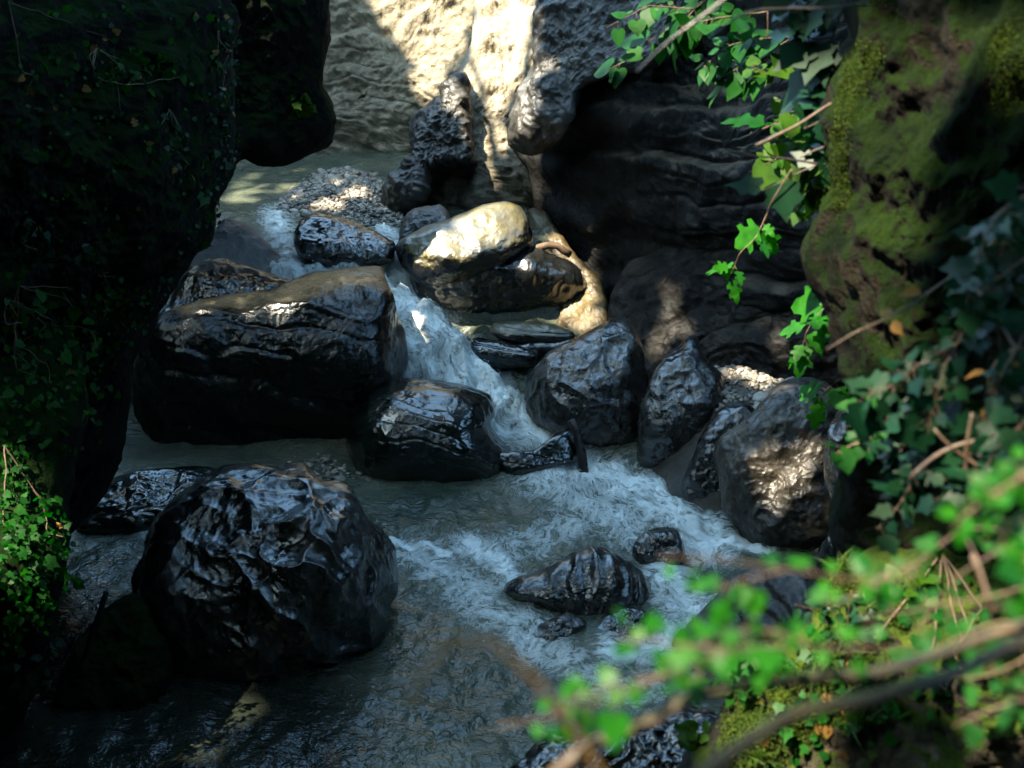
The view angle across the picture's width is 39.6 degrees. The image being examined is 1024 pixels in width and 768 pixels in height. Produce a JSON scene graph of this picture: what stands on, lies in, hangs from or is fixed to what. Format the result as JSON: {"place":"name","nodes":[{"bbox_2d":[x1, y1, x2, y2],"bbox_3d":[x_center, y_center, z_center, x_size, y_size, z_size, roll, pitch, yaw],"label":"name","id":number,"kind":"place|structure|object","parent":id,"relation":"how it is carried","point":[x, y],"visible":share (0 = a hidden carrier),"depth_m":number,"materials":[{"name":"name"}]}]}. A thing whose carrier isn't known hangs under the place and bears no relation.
{"place":"outdoors","nodes":[
{"label":"outdoors","id":0,"kind":"place"},
{"bbox_2d":[231,0,336,166],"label":"overhanging cliff","id":1,"kind":"structure","parent":0,"point":[281,49],"depth_m":21.30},
{"bbox_2d":[289,93,317,119],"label":"ivy plant","id":2,"kind":"object","parent":1,"relation":"attached to","point":[301,109],"visible":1,"depth_m":21.68,"materials":[{"name":"green plant"}]},
{"bbox_2d":[287,453,371,481],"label":"gravel","id":3,"kind":"structure","parent":0,"point":[339,476],"depth_m":20.83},
{"bbox_2d":[316,458,343,478],"bbox_3d":[-2.733,2.268,21.267,3.200,2.224,3.440,0,22,0],"label":"gravel pocket","id":4,"kind":"object","parent":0,"point":[330,470],"visible":0.08,"depth_m":20.88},
{"bbox_2d":[316,0,473,154],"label":"gorge cliff","id":5,"kind":"structure","parent":0,"point":[390,66],"depth_m":31.20,"materials":[{"name":"stone"}]},
{"bbox_2d":[0,151,821,767],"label":"river water","id":6,"kind":"structure","parent":0,"point":[466,551],"depth_m":17.43,"materials":[{"name":"liquid"}]},
{"bbox_2d":[0,317,88,759],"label":"mossy rock","id":7,"kind":"object","parent":6,"relation":"in","point":[56,478],"visible":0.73,"depth_m":13.74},
{"bbox_2d":[0,612,67,717],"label":"ivy plant","id":8,"kind":"object","parent":7,"relation":"on","point":[16,679],"visible":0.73,"depth_m":13.72,"materials":[{"name":"green plant"}]},
{"bbox_2d":[0,444,85,656],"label":"ivy plant","id":9,"kind":"object","parent":7,"relation":"on","point":[39,565],"visible":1,"depth_m":13.11,"materials":[{"name":"green plant"}]},
{"bbox_2d":[80,590,108,662],"bbox_3d":[-4.432,2.597,15.091,0.389,0.836,0.123,-7,23,-16],"label":"root","id":10,"kind":"object","parent":7,"relation":"hanging from","point":[101,607],"visible":1,"depth_m":15.03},
{"bbox_2d":[58,593,89,609],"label":"dry twig","id":11,"kind":"object","parent":6,"relation":"in","point":[64,608],"visible":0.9,"depth_m":15.00,"materials":[{"name":"brown wood"}]},
{"bbox_2d":[54,593,173,710],"bbox_3d":[-4.475,3.171,15.844,1.441,1.570,1.316,0,22,0],"label":"rock","id":12,"kind":"object","parent":6,"relation":"in","point":[127,664],"visible":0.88,"depth_m":15.41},
{"bbox_2d":[76,466,214,534],"bbox_3d":[-4.983,1.705,19.550,2.033,0.960,1.335,0,22,0],"label":"rock ledge","id":13,"kind":"object","parent":6,"relation":"in","point":[135,501],"visible":0.71,"depth_m":19.18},
{"bbox_2d":[159,258,290,314],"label":"rock","id":14,"kind":"object","parent":6,"relation":"in","point":[210,278],"visible":0.4,"depth_m":22.37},
{"bbox_2d":[187,218,280,272],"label":"rock","id":15,"kind":"object","parent":6,"relation":"in","point":[240,243],"visible":0.45,"depth_m":23.73,"materials":[{"name":"grey stone"}]},
{"bbox_2d":[131,462,399,681],"bbox_3d":[-2.934,2.513,16.813,3.161,2.952,2.608,0,22,0],"label":"boulder","id":16,"kind":"object","parent":6,"relation":"in","point":[244,572],"visible":0.81,"depth_m":15.81,"materials":[{"name":"stone"}]},
{"bbox_2d":[131,266,408,444],"bbox_3d":[-3.849,-0.087,22.388,4.452,3.361,2.665,0,22,0],"label":"boulder","id":17,"kind":"object","parent":6,"relation":"in","point":[322,354],"visible":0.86,"depth_m":21.15,"materials":[{"name":"stone"}]},
{"bbox_2d":[293,211,395,266],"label":"rock","id":18,"kind":"object","parent":6,"relation":"in","point":[323,238],"visible":0.97,"depth_m":24.04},
{"bbox_2d":[398,204,450,241],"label":"rock","id":19,"kind":"object","parent":6,"relation":"in","point":[415,219],"visible":0.45,"depth_m":24.68,"materials":[{"name":"grey stone"}]},
{"bbox_2d":[345,378,511,482],"bbox_3d":[-1.155,0.898,21.371,2.779,1.886,2.053,0,22,0],"label":"boulder","id":20,"kind":"object","parent":6,"relation":"in","point":[414,429],"visible":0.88,"depth_m":20.53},
{"bbox_2d":[380,71,476,212],"bbox_3d":[-1.619,-4.474,26.930,1.903,2.698,2.198,0,22,0],"label":"wet rock","id":21,"kind":"object","parent":6,"relation":"in","point":[440,131],"visible":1,"depth_m":26.49,"materials":[{"name":"grey stone"}]},
{"bbox_2d":[271,239,640,478],"bbox_3d":[-0.953,-0.594,22.991,7.971,2.508,2.762,16,27,34],"label":"water spray","id":22,"kind":"object","parent":6,"relation":"on","point":[464,359],"visible":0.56,"depth_m":22.47,"materials":[{"name":"white"}]},
{"bbox_2d":[409,245,586,314],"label":"rock","id":23,"kind":"object","parent":6,"relation":"in","point":[530,277],"visible":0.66,"depth_m":24.05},
{"bbox_2d":[532,242,571,257],"bbox_3d":[0.654,-2.285,24.248,0.753,0.296,0.150,-4,22,-11],"label":"driftwood log","id":24,"kind":"object","parent":23,"relation":"on","point":[561,249],"visible":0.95,"depth_m":24.20,"materials":[{"name":"brown wood"}]},
{"bbox_2d":[470,337,538,367],"bbox_3d":[-0.130,-0.483,23.087,1.120,0.525,0.863,0,22,0],"label":"rock slab","id":25,"kind":"object","parent":6,"relation":"on","point":[496,353],"visible":0.96,"depth_m":22.75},
{"bbox_2d":[488,337,575,372],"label":"rock","id":26,"kind":"object","parent":6,"relation":"in","point":[542,349],"visible":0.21,"depth_m":23.05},
{"bbox_2d":[490,321,574,343],"bbox_3d":[0.338,-0.810,23.512,1.396,0.514,0.837,0,22,0],"label":"rock slab","id":27,"kind":"object","parent":6,"relation":"on","point":[522,332],"visible":0.94,"depth_m":23.16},
{"bbox_2d":[500,429,577,474],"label":"rock","id":28,"kind":"object","parent":6,"relation":"in","point":[548,453],"visible":0.9,"depth_m":20.85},
{"bbox_2d":[533,612,586,640],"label":"rock","id":29,"kind":"object","parent":6,"relation":"in","point":[566,624],"visible":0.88,"depth_m":16.66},
{"bbox_2d":[528,208,607,333],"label":"rock","id":30,"kind":"object","parent":6,"relation":"in","point":[586,310],"visible":0.45,"depth_m":24.29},
{"bbox_2d":[504,545,650,615],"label":"rock","id":31,"kind":"object","parent":6,"relation":"in","point":[589,580],"visible":0.83,"depth_m":17.18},
{"bbox_2d":[568,418,588,472],"bbox_3d":[1.027,1.089,20.924,0.174,1.097,0.617,-13,26,-30],"label":"driftwood stick","id":32,"kind":"object","parent":6,"relation":"in","point":[580,449],"visible":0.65,"depth_m":20.88,"materials":[{"name":"brown wood"}]},
{"bbox_2d":[524,320,647,446],"bbox_3d":[1.161,0.129,22.067,1.974,2.151,1.829,0,22,0],"label":"boulder","id":33,"kind":"object","parent":6,"relation":"in","point":[593,382],"visible":0.86,"depth_m":21.44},
{"bbox_2d":[510,706,717,767],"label":"rock","id":34,"kind":"object","parent":6,"relation":"in","point":[659,746],"visible":0.42,"depth_m":10.38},
{"bbox_2d":[597,604,648,634],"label":"rock","id":35,"kind":"object","parent":6,"relation":"in","point":[636,615],"visible":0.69,"depth_m":16.83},
{"bbox_2d":[631,527,685,564],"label":"rock","id":36,"kind":"object","parent":6,"relation":"in","point":[651,545],"visible":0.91,"depth_m":18.25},
{"bbox_2d":[636,335,726,467],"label":"boulder","id":37,"kind":"object","parent":6,"relation":"in","point":[682,399],"visible":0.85,"depth_m":20.55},
{"bbox_2d":[681,402,754,500],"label":"rock","id":38,"kind":"object","parent":6,"relation":"in","point":[700,480],"visible":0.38,"depth_m":19.73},
{"bbox_2d":[686,563,817,661],"bbox_3d":[2.707,2.814,16.442,1.888,1.551,1.340,0,22,0],"label":"rock","id":39,"kind":"object","parent":6,"relation":"in","point":[784,592],"visible":0.3,"depth_m":15.96,"materials":[{"name":"grey stone"}]},
{"bbox_2d":[713,377,837,548],"bbox_3d":[3.709,1.325,19.369,1.896,2.714,2.199,0,22,0],"label":"boulder","id":40,"kind":"object","parent":6,"relation":"in","point":[768,459],"visible":0.81,"depth_m":18.63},
{"bbox_2d":[809,410,847,581],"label":"rock","id":41,"kind":"object","parent":6,"relation":"in","point":[835,434],"visible":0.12,"depth_m":17.50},
{"bbox_2d":[395,201,532,284],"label":"boulder","id":42,"kind":"object","parent":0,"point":[466,246],"visible":1,"depth_m":23.57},
{"bbox_2d":[427,0,535,207],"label":"limestone buttress","id":43,"kind":"structure","parent":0,"point":[497,64],"depth_m":27.28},
{"bbox_2d":[513,0,848,318],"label":"gorge wall","id":44,"kind":"structure","parent":0,"point":[627,170],"depth_m":23.39,"materials":[{"name":"stone"}]},
{"bbox_2d":[507,0,700,155],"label":"rock outcrop","id":45,"kind":"object","parent":44,"relation":"attached to","point":[575,47],"visible":0.85,"depth_m":23.44,"materials":[{"name":"grey stone"}]},
{"bbox_2d":[608,245,848,391],"bbox_3d":[3.983,-0.526,23.009,5.358,3.029,2.013,10,24,23],"label":"wall ledge","id":46,"kind":"object","parent":44,"relation":"attached to","point":[664,301],"depth_m":23.18,"materials":[{"name":"stone"}]},
{"bbox_2d":[635,0,726,73],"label":"dry twig","id":47,"kind":"object","parent":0,"point":[719,3],"visible":1,"depth_m":4.88,"materials":[{"name":"brown wood"}]},
{"bbox_2d":[637,368,777,510],"bbox_3d":[3.510,0.967,21.331,3.280,2.166,3.920,0,22,0],"label":"gravel pocket","id":48,"kind":"object","parent":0,"point":[671,470],"visible":0.09,"depth_m":20.36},
{"bbox_2d":[714,364,793,412],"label":"gravel","id":49,"kind":"structure","parent":48,"relation":"on","point":[753,378],"depth_m":20.93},
{"bbox_2d":[831,642,894,725],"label":"grass tuft","id":50,"kind":"object","parent":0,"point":[869,664],"visible":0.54,"depth_m":7.34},
{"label":"ground","id":51,"kind":"structure","parent":0,"visible":0},
{"bbox_2d":[0,0,240,596],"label":"mossy cliff","id":52,"kind":"structure","parent":51,"relation":"on","point":[155,191],"depth_m":14.34,"materials":[{"name":"plant"}]},
{"bbox_2d":[18,74,25,81],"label":"fallen leaf","id":53,"kind":"object","parent":52,"relation":"attached to","point":[21,78],"visible":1,"depth_m":12.74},
{"bbox_2d":[27,88,34,95],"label":"fallen leaf","id":54,"kind":"object","parent":52,"relation":"attached to","point":[31,91],"visible":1,"depth_m":12.99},
{"bbox_2d":[0,289,103,473],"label":"ivy plant","id":55,"kind":"object","parent":52,"relation":"attached to","point":[66,357],"visible":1,"depth_m":13.77,"materials":[{"name":"green plant"}]},
{"bbox_2d":[15,215,92,267],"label":"ivy plant","id":56,"kind":"object","parent":52,"relation":"attached to","point":[87,248],"visible":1,"depth_m":13.80,"materials":[{"name":"green plant"}]},
{"bbox_2d":[0,281,152,457],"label":"ivy plant","id":57,"kind":"object","parent":52,"relation":"attached to","point":[74,313],"visible":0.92,"depth_m":14.14,"materials":[{"name":"green plant"}]},
{"bbox_2d":[82,84,90,91],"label":"fallen leaf","id":58,"kind":"object","parent":52,"relation":"attached to","point":[85,88],"visible":1,"depth_m":13.75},
{"bbox_2d":[112,28,120,35],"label":"fallen leaf","id":59,"kind":"object","parent":52,"relation":"attached to","point":[116,31],"visible":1,"depth_m":13.99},
{"bbox_2d":[0,1,233,280],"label":"ivy plant","id":60,"kind":"object","parent":52,"relation":"attached to","point":[203,198],"visible":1,"depth_m":13.87,"materials":[{"name":"green plant"}]},
{"bbox_2d":[92,272,153,350],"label":"ivy plant","id":61,"kind":"object","parent":52,"relation":"attached to","point":[105,285],"visible":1,"depth_m":15.04,"materials":[{"name":"green plant"}]},
{"bbox_2d":[131,117,138,126],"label":"fallen leaf","id":62,"kind":"object","parent":52,"relation":"attached to","point":[134,122],"visible":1,"depth_m":14.19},
{"bbox_2d":[87,48,186,92],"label":"ivy plant","id":63,"kind":"object","parent":52,"relation":"attached to","point":[168,75],"visible":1,"depth_m":14.13,"materials":[{"name":"green plant"}]},
{"bbox_2d":[157,108,199,180],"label":"ivy plant","id":64,"kind":"object","parent":52,"relation":"attached to","point":[187,144],"visible":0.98,"depth_m":14.89,"materials":[{"name":"green plant"}]},
{"bbox_2d":[148,16,242,304],"bbox_3d":[-3.549,-3.324,18.010,1.041,3.157,6.734,0,22,-1],"label":"ivy plant","id":65,"kind":"object","parent":52,"relation":"attached to","point":[228,165],"visible":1,"depth_m":15.67,"materials":[{"name":"green plant"}]},
{"bbox_2d":[288,176,395,226],"bbox_3d":[-3.189,-2.600,28.369,4.320,2.865,6.320,0,22,0],"label":"gravel bar","id":66,"kind":"object","parent":51,"relation":"on","point":[359,221],"visible":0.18,"depth_m":26.62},
{"bbox_2d":[276,166,403,226],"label":"gravel","id":67,"kind":"structure","parent":66,"relation":"on","point":[328,181],"depth_m":27.05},
{"bbox_2d":[407,635,602,767],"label":"grass stalk","id":68,"kind":"object","parent":51,"relation":"on","point":[528,673],"depth_m":1.59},
{"bbox_2d":[552,619,1023,767],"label":"mossy branch","id":69,"kind":"object","parent":51,"relation":"on","point":[573,757],"visible":0.86,"depth_m":2.44,"materials":[{"name":"brown wood"}]},
{"bbox_2d":[496,601,915,751],"bbox_3d":[0.313,0.468,2.346,0.721,0.219,0.202,-8,23,-19],"label":"bush branch","id":70,"kind":"object","parent":69,"relation":"on","point":[675,660],"visible":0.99,"depth_m":2.33,"materials":[{"name":"plant"}]},
{"bbox_2d":[658,550,914,617],"bbox_3d":[0.477,0.351,2.528,0.448,0.149,0.183,0,22,0],"label":"bush branch","id":71,"kind":"object","parent":69,"relation":"on","point":[747,598],"visible":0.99,"depth_m":2.49,"materials":[{"name":"plant"}]},
{"bbox_2d":[935,445,1023,614],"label":"bush branch","id":72,"kind":"object","parent":69,"relation":"on","point":[1011,568],"visible":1,"depth_m":2.49,"materials":[{"name":"plant"}]},
{"bbox_2d":[677,544,1023,767],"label":"mossy bank","id":73,"kind":"structure","parent":51,"relation":"on","point":[940,741],"depth_m":7.35,"materials":[{"name":"plant"}]},
{"bbox_2d":[673,719,710,752],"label":"leafy herb","id":74,"kind":"object","parent":73,"relation":"on","point":[688,735],"visible":0.98,"depth_m":8.10,"materials":[{"name":"green plant"}]},
{"bbox_2d":[700,667,747,707],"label":"leafy herb","id":75,"kind":"object","parent":73,"relation":"on","point":[729,700],"visible":0.36,"depth_m":7.85,"materials":[{"name":"green plant"}]},
{"bbox_2d":[731,643,795,694],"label":"leafy herb","id":76,"kind":"object","parent":73,"relation":"on","point":[745,670],"visible":0.15,"depth_m":7.60,"materials":[{"name":"green plant"}]},
{"bbox_2d":[711,559,916,767],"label":"moss","id":77,"kind":"object","parent":73,"relation":"on","point":[833,583],"visible":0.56,"depth_m":7.64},
{"bbox_2d":[740,744,791,767],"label":"grass tuft","id":78,"kind":"object","parent":77,"relation":"on","point":[759,755],"visible":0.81,"depth_m":7.64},
{"bbox_2d":[812,547,863,587],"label":"grass tuft","id":79,"kind":"object","parent":77,"relation":"on","point":[844,566],"visible":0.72,"depth_m":7.74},
{"bbox_2d":[842,656,848,665],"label":"fallen leaf","id":80,"kind":"object","parent":77,"relation":"on","point":[846,660],"visible":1,"depth_m":7.44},
{"bbox_2d":[814,725,821,734],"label":"fallen leaf","id":81,"kind":"object","parent":73,"relation":"on","point":[818,732],"visible":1,"depth_m":7.51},
{"bbox_2d":[822,724,832,738],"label":"fallen leaf","id":82,"kind":"object","parent":73,"relation":"on","point":[826,733],"visible":1,"depth_m":7.47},
{"bbox_2d":[793,594,878,645],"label":"leafy herb","id":83,"kind":"object","parent":73,"relation":"on","point":[853,613],"visible":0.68,"depth_m":7.41,"materials":[{"name":"green plant"}]},
{"bbox_2d":[795,607,877,699],"bbox_3d":[1.627,1.418,7.420,0.491,0.469,0.406,-12,25,-27],"label":"grass tuft","id":84,"kind":"object","parent":73,"relation":"on","point":[836,653],"visible":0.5,"depth_m":7.43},
{"bbox_2d":[833,692,890,754],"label":"grass tuft","id":85,"kind":"object","parent":73,"relation":"on","point":[859,715],"visible":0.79,"depth_m":7.33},
{"bbox_2d":[771,546,1002,767],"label":"ivy plant","id":86,"kind":"object","parent":73,"relation":"on","point":[892,707],"visible":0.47,"depth_m":7.41,"materials":[{"name":"green plant"}]},
{"bbox_2d":[885,563,941,609],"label":"leafy herb","id":87,"kind":"object","parent":73,"relation":"on","point":[918,582],"visible":0.73,"depth_m":7.36,"materials":[{"name":"green plant"}]},
{"bbox_2d":[699,635,1023,767],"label":"mossy branch","id":88,"kind":"object","parent":51,"relation":"on","point":[735,749],"visible":1,"depth_m":2.21,"materials":[{"name":"brown wood"}]},
{"bbox_2d":[800,0,1023,562],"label":"mossy cliff","id":89,"kind":"structure","parent":51,"relation":"on","point":[934,146],"depth_m":7.19,"materials":[{"name":"plant"}]},
{"bbox_2d":[594,0,709,88],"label":"hazel branch","id":90,"kind":"object","parent":89,"relation":"attached to","point":[640,27],"visible":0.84,"depth_m":11.12,"materials":[{"name":"plant"}]},
{"bbox_2d":[674,0,799,106],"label":"hazel branch","id":91,"kind":"object","parent":89,"relation":"attached to","point":[731,60],"visible":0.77,"depth_m":10.33,"materials":[{"name":"plant"}]},
{"bbox_2d":[706,211,781,304],"bbox_3d":[1.746,-0.975,10.940,0.572,0.744,0.300,9,24,22],"label":"leaf sprig","id":92,"kind":"object","parent":89,"relation":"attached to","point":[767,240],"visible":0.99,"depth_m":10.91,"materials":[{"name":"green plant"}]},
{"bbox_2d":[720,103,810,148],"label":"hazel branch","id":93,"kind":"object","parent":89,"relation":"attached to","point":[746,118],"visible":0.39,"depth_m":10.36,"materials":[{"name":"green plant"}]},
{"bbox_2d":[725,0,844,222],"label":"ivy plant","id":94,"kind":"object","parent":89,"relation":"attached to","point":[812,54],"visible":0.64,"depth_m":7.93,"materials":[{"name":"green plant"}]},
{"bbox_2d":[725,151,826,165],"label":"dry twig","id":95,"kind":"object","parent":94,"relation":"attached to","point":[804,161],"visible":0.91,"depth_m":8.11,"materials":[{"name":"brown wood"}]},
{"bbox_2d":[764,168,792,222],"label":"dry twig","id":96,"kind":"object","parent":94,"relation":"hanging from","point":[777,192],"visible":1,"depth_m":8.18,"materials":[{"name":"brown wood"}]},
{"bbox_2d":[741,55,828,224],"bbox_3d":[1.946,-1.676,9.844,0.785,1.154,0.460,0,22,0],"label":"leafy shoot","id":97,"kind":"object","parent":89,"relation":"attached to","point":[769,170],"visible":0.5,"depth_m":9.87,"materials":[{"name":"green plant"}]},
{"bbox_2d":[711,2,867,36],"bbox_3d":[1.143,-1.502,5.867,0.641,0.143,0.018,0,22,0],"label":"dry twig","id":98,"kind":"object","parent":89,"relation":"attached to","point":[804,8],"visible":1,"depth_m":5.85,"materials":[{"name":"brown wood"}]},
{"bbox_2d":[755,102,831,147],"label":"dry twig","id":99,"kind":"object","parent":89,"relation":"attached to","point":[770,138],"visible":1,"depth_m":7.63,"materials":[{"name":"brown wood"}]},
{"bbox_2d":[779,286,829,378],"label":"leaf sprig","id":100,"kind":"object","parent":89,"relation":"attached to","point":[806,304],"visible":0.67,"depth_m":10.64,"materials":[{"name":"green plant"}]},
{"bbox_2d":[789,148,828,226],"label":"leafy shoot","id":101,"kind":"object","parent":89,"relation":"attached to","point":[822,194],"visible":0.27,"depth_m":9.99,"materials":[{"name":"green plant"}]},
{"bbox_2d":[800,145,825,157],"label":"dry twig","id":102,"kind":"object","parent":89,"relation":"attached to","point":[813,151],"visible":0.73,"depth_m":7.99,"materials":[{"name":"brown wood"}]},
{"bbox_2d":[799,378,849,430],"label":"leaf sprig","id":103,"kind":"object","parent":89,"relation":"attached to","point":[816,417],"visible":0.95,"depth_m":10.81,"materials":[{"name":"green plant"}]},
{"bbox_2d":[824,323,997,474],"bbox_3d":[1.647,0.044,5.955,0.618,0.720,0.376,0,22,0],"label":"ivy plant","id":104,"kind":"object","parent":89,"relation":"attached to","point":[845,459],"visible":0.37,"depth_m":6.11,"materials":[{"name":"green plant"}]},
{"bbox_2d":[822,8,1023,215],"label":"moss","id":105,"kind":"object","parent":89,"relation":"attached to","point":[1013,86],"visible":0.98,"depth_m":7.31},
{"bbox_2d":[841,170,1023,556],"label":"ivy plant","id":106,"kind":"object","parent":51,"relation":"on","point":[991,306],"visible":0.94,"depth_m":5.21,"materials":[{"name":"green plant"}]},
{"bbox_2d":[826,276,1021,420],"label":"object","id":107,"kind":"object","parent":106,"relation":"hanging from","point":[896,325],"visible":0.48,"depth_m":5.47,"materials":[{"name":"brown plant"}]},
{"bbox_2d":[908,433,994,480],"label":"dry twig","id":108,"kind":"object","parent":106,"relation":"attached to","point":[917,471],"visible":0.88,"depth_m":5.07,"materials":[{"name":"brown wood"}]},
{"bbox_2d":[933,428,981,469],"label":"dry twig","id":109,"kind":"object","parent":106,"relation":"attached to","point":[958,452],"visible":0.96,"depth_m":5.05,"materials":[{"name":"brown wood"}]},
{"bbox_2d":[964,412,973,488],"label":"dry twig","id":110,"kind":"object","parent":106,"relation":"attached to","point":[967,440],"visible":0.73,"depth_m":5.03,"materials":[{"name":"brown wood"}]},
{"bbox_2d":[858,527,1023,748],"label":"bush branch","id":111,"kind":"object","parent":51,"relation":"on","point":[974,735],"visible":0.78,"depth_m":2.97,"materials":[{"name":"plant"}]},
{"bbox_2d":[969,553,999,619],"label":"dry twig","id":112,"kind":"object","parent":51,"relation":"on","point":[991,605],"visible":0.84,"depth_m":4.11,"materials":[{"name":"brown wood"}]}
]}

